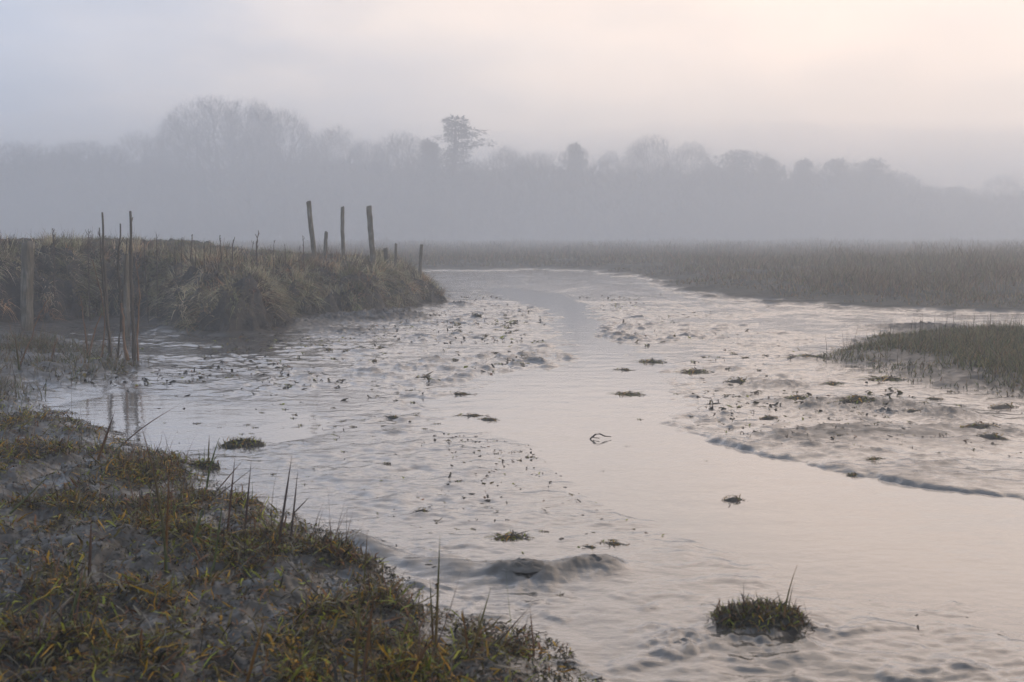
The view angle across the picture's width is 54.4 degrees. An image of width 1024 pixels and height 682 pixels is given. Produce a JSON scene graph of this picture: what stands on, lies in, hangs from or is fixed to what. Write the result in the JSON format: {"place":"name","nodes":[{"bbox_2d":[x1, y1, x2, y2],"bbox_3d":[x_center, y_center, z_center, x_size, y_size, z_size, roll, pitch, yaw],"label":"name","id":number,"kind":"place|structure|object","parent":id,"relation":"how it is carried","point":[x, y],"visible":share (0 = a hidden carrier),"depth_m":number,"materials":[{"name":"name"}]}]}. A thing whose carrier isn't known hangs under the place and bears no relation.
{"place":"outdoors","nodes":[
{"label":"outdoors","id":0,"kind":"place"},
{"bbox_2d":[0,226,452,333],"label":"earth bank","id":1,"kind":"structure","parent":0,"point":[248,320],"depth_m":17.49,"materials":[{"name":"plant"}]},
{"bbox_2d":[52,228,55,298],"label":"seed stalk","id":2,"kind":"object","parent":1,"relation":"on","point":[54,293],"visible":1,"depth_m":16.95,"materials":[{"name":"brown plant"}]},
{"bbox_2d":[306,201,317,258],"bbox_3d":[-4.059,-2.126,20.284,0.243,1.466,0.110,0,6,0],"label":"wooden post","id":3,"kind":"object","parent":1,"relation":"on","point":[311,228],"visible":0.74,"depth_m":20.24,"materials":[{"name":"brown wood"}]},
{"bbox_2d":[323,231,327,256],"bbox_3d":[-4.154,-1.998,22.116,0.147,0.887,0.096,0,6,0],"label":"wooden post","id":4,"kind":"object","parent":1,"relation":"on","point":[325,242],"visible":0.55,"depth_m":22.06,"materials":[{"name":"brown wood"}]},
{"bbox_2d":[340,206,344,256],"bbox_3d":[-3.821,-2.307,22.478,0.101,1.462,0.104,0,6,0],"label":"wooden post","id":5,"kind":"object","parent":1,"relation":"on","point":[342,233],"visible":0.81,"depth_m":22.44,"materials":[{"name":"brown wood"}]},
{"bbox_2d":[366,205,375,264],"bbox_3d":[-3.030,-2.140,21.492,0.209,1.566,0.130,0,6,0],"label":"wooden post","id":6,"kind":"object","parent":1,"relation":"on","point":[370,230],"visible":0.74,"depth_m":21.43,"materials":[{"name":"brown wood"}]},
{"bbox_2d":[383,247,389,266],"bbox_3d":[-2.752,-1.689,22.043,0.200,0.775,0.148,0,6,0],"label":"wooden post","id":7,"kind":"object","parent":1,"relation":"on","point":[385,252],"visible":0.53,"depth_m":21.98,"materials":[{"name":"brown wood"}]},
{"bbox_2d":[394,243,396,268],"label":"wooden post","id":8,"kind":"object","parent":1,"relation":"on","point":[395,254],"visible":0.59,"depth_m":22.20,"materials":[{"name":"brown wood"}]},
{"bbox_2d":[418,244,422,277],"bbox_3d":[-2.116,-1.688,22.858,0.170,1.069,0.095,0,6,0],"label":"wooden post","id":9,"kind":"object","parent":1,"relation":"on","point":[420,257],"visible":0.66,"depth_m":22.80,"materials":[{"name":"grey wood"}]},
{"bbox_2d":[0,267,1023,681],"bbox_3d":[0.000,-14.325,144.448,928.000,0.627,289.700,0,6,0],"label":"mudflat","id":10,"kind":"structure","parent":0,"point":[604,621],"depth_m":6.67,"materials":[{"name":"soil"}]},
{"bbox_2d":[15,337,20,369],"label":"grass blade","id":11,"kind":"object","parent":10,"relation":"on","point":[18,362],"depth_m":10.89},
{"bbox_2d":[20,241,33,330],"bbox_3d":[-7.601,-0.739,15.614,0.217,1.660,0.174,3,7,24],"label":"square post","id":12,"kind":"object","parent":10,"relation":"on","point":[27,278],"visible":0.88,"depth_m":15.55,"materials":[{"name":"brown wood"}]},
{"bbox_2d":[9,476,47,513],"bbox_3d":[-2.562,0.817,5.268,0.237,0.222,0.009,-1,6,-6],"label":"grass blade","id":13,"kind":"object","parent":10,"relation":"on","point":[22,501],"depth_m":5.27,"materials":[{"name":"plant"}]},
{"bbox_2d":[17,300,46,367],"bbox_3d":[-5.338,-0.054,11.055,0.398,0.815,0.033,0,6,2],"label":"bare cane","id":14,"kind":"object","parent":10,"relation":"on","point":[32,334],"visible":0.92,"depth_m":11.06,"materials":[{"name":"brown plant"}]},
{"bbox_2d":[66,566,86,625],"bbox_3d":[-1.637,0.978,3.725,0.101,0.274,0.007,-1,6,-7],"label":"grass blade","id":15,"kind":"object","parent":10,"relation":"on","point":[74,604],"depth_m":3.72,"materials":[{"name":"plant"}]},
{"bbox_2d":[0,307,153,405],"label":"cove grass","id":16,"kind":"structure","parent":10,"relation":"on","point":[46,341],"depth_m":11.78,"materials":[{"name":"plant"}]},
{"bbox_2d":[85,229,90,320],"bbox_3d":[-7.290,-1.117,17.174,0.084,1.631,0.075,0,6,0],"label":"seed stalk","id":17,"kind":"object","parent":10,"relation":"on","point":[89,276],"visible":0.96,"depth_m":17.18,"materials":[{"name":"brown plant"}]},
{"bbox_2d":[88,519,91,582],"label":"grass blade","id":18,"kind":"object","parent":10,"relation":"on","point":[90,555],"depth_m":4.31,"materials":[{"name":"plant"}]},
{"bbox_2d":[89,313,101,354],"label":"bare cane","id":19,"kind":"object","parent":10,"relation":"on","point":[94,334],"visible":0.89,"depth_m":12.36,"materials":[{"name":"brown plant"}]},
{"bbox_2d":[92,260,105,356],"bbox_3d":[-5.028,-0.368,12.129,0.131,1.244,0.029,0,6,-5],"label":"bare cane","id":20,"kind":"object","parent":10,"relation":"on","point":[103,313],"visible":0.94,"depth_m":12.13,"materials":[{"name":"brown plant"}]},
{"bbox_2d":[98,228,111,357],"bbox_3d":[-4.959,-0.554,12.107,0.128,1.640,0.057,2,6,14],"label":"bare cane","id":21,"kind":"object","parent":10,"relation":"on","point":[106,312],"visible":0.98,"depth_m":12.11,"materials":[{"name":"brown plant"}]},
{"bbox_2d":[97,412,114,459],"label":"grass blade","id":22,"kind":"object","parent":10,"relation":"on","point":[102,445],"depth_m":6.80,"materials":[{"name":"plant"}]},
{"bbox_2d":[101,212,111,356],"bbox_3d":[-4.986,-0.659,12.204,0.084,1.822,0.065,-2,7,-21],"label":"bare cane","id":23,"kind":"object","parent":10,"relation":"on","point":[104,273],"visible":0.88,"depth_m":12.18,"materials":[{"name":"brown plant"}]},
{"bbox_2d":[114,224,126,347],"bbox_3d":[-4.726,-0.571,12.019,0.115,1.681,0.088,5,8,41],"label":"bare cane","id":24,"kind":"object","parent":10,"relation":"on","point":[118,262],"visible":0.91,"depth_m":11.98,"materials":[{"name":"brown plant"}]},
{"bbox_2d":[117,238,127,357],"bbox_3d":[-4.708,-0.485,12.008,0.200,1.501,0.046,0,6,4],"label":"bare cane","id":25,"kind":"object","parent":10,"relation":"on","point":[118,346],"visible":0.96,"depth_m":12.01,"materials":[{"name":"brown plant"}]},
{"bbox_2d":[120,303,129,359],"bbox_3d":[-4.649,-0.089,11.955,0.077,0.736,0.053,0,6,0],"label":"bare cane","id":26,"kind":"object","parent":10,"relation":"on","point":[123,336],"visible":0.88,"depth_m":11.95,"materials":[{"name":"brown plant"}]},
{"bbox_2d":[122,253,129,337],"bbox_3d":[-5.904,-0.574,15.226,0.131,1.532,0.104,2,7,21],"label":"square post","id":27,"kind":"object","parent":10,"relation":"on","point":[126,307],"visible":0.64,"depth_m":15.18,"materials":[{"name":"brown wood"}]},
{"bbox_2d":[129,211,135,359],"bbox_3d":[-4.583,-0.645,12.009,0.062,1.832,0.100,0,6,0],"label":"bare cane","id":28,"kind":"object","parent":10,"relation":"on","point":[132,293],"visible":0.96,"depth_m":11.99,"materials":[{"name":"brown plant"}]},
{"bbox_2d":[136,261,140,359],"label":"bare cane","id":29,"kind":"object","parent":10,"relation":"on","point":[137,330],"visible":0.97,"depth_m":12.04,"materials":[{"name":"brown plant"}]},
{"bbox_2d":[142,236,148,322],"bbox_3d":[-6.316,-1.045,17.193,0.092,1.557,0.095,0,6,0],"label":"seed stalk","id":30,"kind":"object","parent":10,"relation":"on","point":[145,280],"visible":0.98,"depth_m":17.18,"materials":[{"name":"brown plant"}]},
{"bbox_2d":[120,407,174,446],"bbox_3d":[-2.671,0.633,7.306,0.473,0.336,0.009,0,6,-4],"label":"grass blade","id":31,"kind":"object","parent":10,"relation":"on","point":[140,429],"depth_m":7.30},
{"bbox_2d":[141,426,167,572],"bbox_3d":[-1.608,0.727,4.480,0.092,0.698,0.007,-1,6,-8],"label":"grass blade","id":32,"kind":"object","parent":10,"relation":"on","point":[163,530],"depth_m":4.49,"materials":[{"name":"plant"}]},
{"bbox_2d":[154,235,158,318],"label":"seed stalk","id":33,"kind":"object","parent":10,"relation":"on","point":[157,274],"visible":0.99,"depth_m":17.58,"materials":[{"name":"brown plant"}]},
{"bbox_2d":[164,477,168,570],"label":"grass blade","id":34,"kind":"object","parent":10,"relation":"on","point":[166,528],"depth_m":4.49,"materials":[{"name":"plant"}]},
{"bbox_2d":[186,448,225,468],"bbox_3d":[-2.100,0.826,6.811,0.317,0.236,0.254,0,6,0],"label":"plant tuft","id":35,"kind":"object","parent":10,"relation":"on","point":[206,464],"visible":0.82,"depth_m":6.78,"materials":[{"name":"green plant"}]},
{"bbox_2d":[213,501,222,570],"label":"grass blade","id":36,"kind":"object","parent":10,"relation":"on","point":[217,539],"depth_m":4.52,"materials":[{"name":"plant"}]},
{"bbox_2d":[245,621,263,681],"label":"grass blade","id":37,"kind":"object","parent":10,"relation":"on","point":[251,663],"depth_m":3.35,"materials":[{"name":"plant"}]},
{"bbox_2d":[278,457,291,540],"bbox_3d":[-1.111,0.792,4.854,0.087,0.480,0.006,-1,6,-6],"label":"grass blade","id":38,"kind":"object","parent":10,"relation":"on","point":[282,519],"depth_m":4.85,"materials":[{"name":"plant"}]},
{"bbox_2d":[277,550,321,598],"bbox_3d":[-0.885,0.995,4.200,0.221,0.226,0.006,1,6,9],"label":"grass blade","id":39,"kind":"object","parent":10,"relation":"on","point":[306,582],"depth_m":4.20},
{"bbox_2d":[0,381,621,681],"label":"grassy bank","id":40,"kind":"structure","parent":10,"relation":"on","point":[394,603],"depth_m":4.04,"materials":[{"name":"plant"}]},
{"bbox_2d":[193,508,202,540],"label":"grass blade","id":41,"kind":"object","parent":40,"relation":"on","point":[196,529],"depth_m":4.84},
{"bbox_2d":[205,437,219,489],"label":"grass blade","id":42,"kind":"object","parent":40,"relation":"on","point":[207,481],"depth_m":5.87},
{"bbox_2d":[227,460,234,528],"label":"grass blade","id":43,"kind":"object","parent":40,"relation":"on","point":[229,510],"depth_m":5.21,"materials":[{"name":"plant"}]},
{"bbox_2d":[243,466,250,536],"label":"grass blade","id":44,"kind":"object","parent":40,"relation":"on","point":[245,522],"depth_m":4.97,"materials":[{"name":"plant"}]},
{"bbox_2d":[289,473,297,543],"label":"grass blade","id":45,"kind":"object","parent":40,"relation":"on","point":[291,531],"depth_m":4.89,"materials":[{"name":"plant"}]},
{"bbox_2d":[405,633,436,680],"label":"grass blade","id":46,"kind":"object","parent":40,"relation":"on","point":[417,661],"depth_m":3.38,"materials":[{"name":"plant"}]},
{"bbox_2d":[463,612,468,654],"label":"grass blade","id":47,"kind":"object","parent":40,"relation":"on","point":[466,641],"depth_m":3.59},
{"bbox_2d":[353,597,359,678],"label":"grass blade","id":48,"kind":"object","parent":10,"relation":"on","point":[356,648],"depth_m":3.47,"materials":[{"name":"plant"}]},
{"bbox_2d":[363,541,366,584],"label":"grass blade","id":49,"kind":"object","parent":10,"relation":"on","point":[365,563],"depth_m":4.39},
{"bbox_2d":[361,603,372,681],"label":"grass blade","id":50,"kind":"object","parent":10,"relation":"on","point":[367,642],"depth_m":3.44,"materials":[{"name":"plant"}]},
{"bbox_2d":[430,584,433,639],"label":"grass blade","id":51,"kind":"object","parent":10,"relation":"on","point":[432,629],"depth_m":3.83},
{"bbox_2d":[434,541,439,653],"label":"grass blade","id":52,"kind":"object","parent":10,"relation":"on","point":[436,620],"depth_m":3.57,"materials":[{"name":"plant"}]},
{"bbox_2d":[447,300,477,304],"bbox_3d":[-1.161,-0.852,22.243,0.889,0.129,0.625,0,6,0],"label":"mud clod","id":53,"kind":"object","parent":10,"relation":"on","point":[460,302],"visible":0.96,"depth_m":22.14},
{"bbox_2d":[452,412,486,416],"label":"weed clump","id":54,"kind":"object","parent":10,"relation":"on","point":[473,415],"visible":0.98,"depth_m":8.83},
{"bbox_2d":[470,589,490,655],"bbox_3d":[-0.117,1.026,3.610,0.086,0.275,0.004,-2,6,-14],"label":"grass blade","id":55,"kind":"object","parent":10,"relation":"on","point":[476,637],"depth_m":3.61,"materials":[{"name":"plant"}]},
{"bbox_2d":[484,530,534,540],"bbox_3d":[-0.016,1.038,5.271,0.337,0.071,0.148,-1,6,-7],"label":"weed clump","id":56,"kind":"object","parent":10,"relation":"on","point":[513,536],"visible":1,"depth_m":5.26,"materials":[{"name":"plant"}]},
{"bbox_2d":[493,610,526,646],"bbox_3d":[-0.009,1.093,3.777,0.155,0.174,0.009,0,6,0],"label":"grass blade","id":57,"kind":"object","parent":10,"relation":"on","point":[511,627],"depth_m":3.78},
{"bbox_2d":[20,293,1021,635],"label":"weed litter","id":58,"kind":"object","parent":10,"relation":"on","point":[456,373],"visible":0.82,"depth_m":10.93,"materials":[{"name":"plant"}]},
{"bbox_2d":[502,557,546,572],"bbox_3d":[0.065,1.046,4.687,0.262,0.037,0.179,0,6,0],"label":"mud clod","id":59,"kind":"object","parent":10,"relation":"on","point":[522,568],"visible":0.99,"depth_m":4.63,"materials":[{"name":"soil"}]},
{"bbox_2d":[530,610,534,655],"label":"grass blade","id":60,"kind":"object","parent":10,"relation":"on","point":[532,635],"depth_m":3.74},
{"bbox_2d":[600,539,623,545],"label":"weed clump","id":61,"kind":"object","parent":10,"relation":"on","point":[608,543],"visible":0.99,"depth_m":5.15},
{"bbox_2d":[636,358,668,362],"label":"weed clump","id":62,"kind":"object","parent":10,"relation":"on","point":[651,361],"visible":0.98,"depth_m":12.48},
{"bbox_2d":[675,367,712,373],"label":"weed clump","id":63,"kind":"object","parent":10,"relation":"on","point":[692,371],"visible":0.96,"depth_m":11.57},
{"bbox_2d":[723,376,746,383],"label":"weed clump","id":64,"kind":"object","parent":10,"relation":"on","point":[740,380],"visible":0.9,"depth_m":10.65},
{"bbox_2d":[760,414,779,419],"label":"weed clump","id":65,"kind":"object","parent":10,"relation":"on","point":[769,416],"visible":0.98,"depth_m":8.63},
{"bbox_2d":[781,393,812,399],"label":"weed clump","id":66,"kind":"object","parent":10,"relation":"on","point":[797,397],"visible":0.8,"depth_m":9.55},
{"bbox_2d":[780,353,822,358],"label":"weed clump","id":67,"kind":"object","parent":10,"relation":"on","point":[806,355],"visible":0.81,"depth_m":12.69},
{"bbox_2d":[834,394,879,403],"bbox_3d":[3.188,0.543,9.264,0.542,0.102,0.272,-4,7,-32],"label":"weed clump","id":68,"kind":"object","parent":10,"relation":"on","point":[855,398],"visible":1,"depth_m":9.23,"materials":[{"name":"plant"}]},
{"bbox_2d":[853,374,906,381],"bbox_3d":[4.077,0.411,10.839,0.793,0.088,0.395,1,6,11],"label":"weed clump","id":69,"kind":"object","parent":10,"relation":"on","point":[889,378],"visible":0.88,"depth_m":10.80,"materials":[{"name":"plant"}]},
{"bbox_2d":[871,407,901,413],"bbox_3d":[3.323,0.620,8.831,0.410,0.074,0.286,0,6,0],"label":"mud clod","id":70,"kind":"object","parent":10,"relation":"on","point":[881,410],"visible":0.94,"depth_m":8.81,"materials":[{"name":"soil"}]},
{"bbox_2d":[960,421,1000,428],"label":"weed clump","id":71,"kind":"object","parent":10,"relation":"on","point":[981,425],"visible":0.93,"depth_m":8.09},
{"bbox_2d":[976,431,1009,439],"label":"weed clump","id":72,"kind":"object","parent":10,"relation":"on","point":[990,436],"visible":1,"depth_m":7.67,"materials":[{"name":"plant"}]},
{"bbox_2d":[989,402,1020,408],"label":"weed clump","id":73,"kind":"object","parent":10,"relation":"on","point":[998,406],"visible":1,"depth_m":9.13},
{"bbox_2d":[0,0,1023,236],"label":"sky","id":74,"kind":"structure","parent":0,"point":[932,89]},
{"bbox_2d":[70,286,1023,647],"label":"creek water","id":75,"kind":"structure","parent":0,"point":[864,540],"depth_m":6.57,"materials":[{"name":"liquid"}]},
{"bbox_2d":[216,434,265,447],"bbox_3d":[-2.031,0.784,7.554,0.433,0.155,0.285,0,6,0],"label":"plant tuft","id":76,"kind":"object","parent":75,"relation":"in","point":[244,442],"visible":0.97,"depth_m":7.52,"materials":[{"name":"plant"}]},
{"bbox_2d":[478,416,497,420],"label":"weed clump","id":77,"kind":"object","parent":75,"relation":"on","point":[485,418],"visible":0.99,"depth_m":8.63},
{"bbox_2d":[589,554,602,560],"bbox_3d":[0.408,1.050,4.802,0.188,0.044,0.131,0,6,0],"label":"mud clod","id":78,"kind":"object","parent":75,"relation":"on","point":[596,557],"visible":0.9,"depth_m":4.78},
{"bbox_2d":[611,391,647,395],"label":"weed clump","id":79,"kind":"object","parent":75,"relation":"on","point":[629,393],"visible":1,"depth_m":9.98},
{"bbox_2d":[673,637,690,643],"bbox_3d":[0.659,1.179,3.900,0.186,0.034,0.130,0,6,0],"label":"mud clod","id":80,"kind":"object","parent":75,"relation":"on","point":[682,639],"visible":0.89,"depth_m":3.89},
{"bbox_2d":[722,494,745,501],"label":"weed clump","id":81,"kind":"object","parent":75,"relation":"on","point":[734,499],"visible":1,"depth_m":6.02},
{"bbox_2d":[700,566,817,637],"bbox_3d":[1.024,1.058,4.074,0.511,0.302,0.361,0,6,0],"label":"plant tuft","id":82,"kind":"object","parent":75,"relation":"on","point":[765,615],"visible":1,"depth_m":4.04,"materials":[{"name":"green plant"}]},
{"bbox_2d":[149,236,1023,309],"bbox_3d":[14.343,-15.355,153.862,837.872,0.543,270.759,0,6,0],"label":"marsh ground","id":83,"kind":"structure","parent":0,"point":[744,290],"depth_m":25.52,"materials":[{"name":"plant"}]},
{"bbox_2d":[0,140,71,237],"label":"bare tree","id":84,"kind":"object","parent":83,"relation":"on","point":[27,154],"visible":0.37,"depth_m":133.08,"materials":[{"name":"grey plant"}]},
{"bbox_2d":[36,137,131,238],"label":"bare tree","id":85,"kind":"object","parent":83,"relation":"on","point":[73,165],"visible":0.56,"depth_m":130.59,"materials":[{"name":"grey plant"}]},
{"bbox_2d":[105,130,171,239],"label":"bare tree","id":86,"kind":"object","parent":83,"relation":"on","point":[143,145],"visible":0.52,"depth_m":132.91,"materials":[{"name":"grey plant"}]},
{"bbox_2d":[145,115,212,239],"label":"bare tree","id":87,"kind":"object","parent":83,"relation":"on","point":[180,186],"visible":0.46,"depth_m":129.49,"materials":[{"name":"grey plant"}]},
{"bbox_2d":[148,93,272,240],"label":"bare tree","id":88,"kind":"object","parent":83,"relation":"on","point":[216,175],"visible":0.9,"depth_m":123.17,"materials":[{"name":"grey plant"}]},
{"bbox_2d":[217,95,284,241],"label":"bare tree","id":89,"kind":"object","parent":83,"relation":"on","point":[248,200],"visible":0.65,"depth_m":125.13,"materials":[{"name":"grey plant"}]},
{"bbox_2d":[246,108,320,241],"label":"bare tree","id":90,"kind":"object","parent":83,"relation":"on","point":[284,195],"visible":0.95,"depth_m":123.70,"materials":[{"name":"grey plant"}]},
{"bbox_2d":[304,125,368,241],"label":"bare tree","id":91,"kind":"object","parent":83,"relation":"on","point":[323,142],"visible":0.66,"depth_m":130.81,"materials":[{"name":"grey plant"}]},
{"bbox_2d":[341,136,390,239],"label":"bare tree","id":92,"kind":"object","parent":83,"relation":"on","point":[367,160],"visible":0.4,"depth_m":132.72,"materials":[{"name":"grey plant"}]},
{"bbox_2d":[369,129,424,240],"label":"bare tree","id":93,"kind":"object","parent":83,"relation":"on","point":[392,142],"visible":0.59,"depth_m":130.92,"materials":[{"name":"grey plant"}]},
{"bbox_2d":[400,137,464,240],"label":"evergreen tree","id":94,"kind":"object","parent":83,"relation":"on","point":[432,149],"visible":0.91,"depth_m":125.90,"materials":[{"name":"grey plant"}]},
{"bbox_2d":[403,114,499,241],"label":"evergreen tree","id":95,"kind":"object","parent":83,"relation":"on","point":[453,166],"visible":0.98,"depth_m":123.83,"materials":[{"name":"grey plant"}]},
{"bbox_2d":[479,144,527,240],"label":"bare tree","id":96,"kind":"object","parent":83,"relation":"on","point":[503,159],"visible":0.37,"depth_m":139.36,"materials":[{"name":"grey plant"}]},
{"bbox_2d":[0,138,1023,241],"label":"woodland","id":97,"kind":"object","parent":83,"relation":"on","point":[934,218],"visible":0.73,"depth_m":131.90,"materials":[{"name":"grey plant"}]},
{"bbox_2d":[510,149,561,240],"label":"bare tree","id":98,"kind":"object","parent":83,"relation":"on","point":[535,164],"visible":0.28,"depth_m":140.41,"materials":[{"name":"grey plant"}]},
{"bbox_2d":[547,141,599,240],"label":"evergreen tree","id":99,"kind":"object","parent":83,"relation":"on","point":[574,151],"visible":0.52,"depth_m":137.55,"materials":[{"name":"grey plant"}]},
{"bbox_2d":[594,150,626,240],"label":"bare tree","id":100,"kind":"object","parent":83,"relation":"on","point":[613,160],"visible":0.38,"depth_m":144.08,"materials":[{"name":"grey plant"}]},
{"bbox_2d":[616,134,681,240],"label":"bare tree","id":101,"kind":"object","parent":83,"relation":"on","point":[640,149],"visible":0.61,"depth_m":137.10,"materials":[{"name":"grey plant"}]},
{"bbox_2d":[661,138,716,240],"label":"bare tree","id":102,"kind":"object","parent":83,"relation":"on","point":[684,151],"visible":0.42,"depth_m":140.65,"materials":[{"name":"grey plant"}]},
{"bbox_2d":[694,148,789,241],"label":"evergreen tree","id":103,"kind":"object","parent":83,"relation":"on","point":[740,169],"visible":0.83,"depth_m":131.11,"materials":[{"name":"grey plant"}]},
{"bbox_2d":[736,156,808,240],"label":"evergreen tree","id":104,"kind":"object","parent":83,"relation":"on","point":[768,163],"visible":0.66,"depth_m":132.40,"materials":[{"name":"grey plant"}]},
{"bbox_2d":[772,157,829,240],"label":"evergreen tree","id":105,"kind":"object","parent":83,"relation":"on","point":[807,167],"visible":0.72,"depth_m":132.86,"materials":[{"name":"grey plant"}]},
{"bbox_2d":[805,157,872,239],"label":"evergreen tree","id":106,"kind":"object","parent":83,"relation":"on","point":[833,168],"visible":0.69,"depth_m":133.62,"materials":[{"name":"grey plant"}]},
{"bbox_2d":[832,157,907,239],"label":"evergreen tree","id":107,"kind":"object","parent":83,"relation":"on","point":[866,165],"visible":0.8,"depth_m":133.64,"materials":[{"name":"grey plant"}]},
{"bbox_2d":[889,173,924,240],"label":"bare tree","id":108,"kind":"object","parent":83,"relation":"on","point":[905,181],"visible":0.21,"depth_m":143.69,"materials":[{"name":"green plant"}]},
{"bbox_2d":[937,185,991,234],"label":"evergreen tree","id":109,"kind":"object","parent":83,"relation":"on","point":[957,190],"visible":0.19,"depth_m":149.77,"materials":[{"name":"grey plant"}]},
{"bbox_2d":[980,173,1023,200],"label":"bare tree","id":110,"kind":"object","parent":83,"relation":"on","point":[1011,182],"visible":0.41,"depth_m":169.85,"materials":[{"name":"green plant"}]},
{"bbox_2d":[818,310,1023,396],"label":"islet grass","id":111,"kind":"structure","parent":0,"point":[965,340],"depth_m":12.38,"materials":[{"name":"plant"}]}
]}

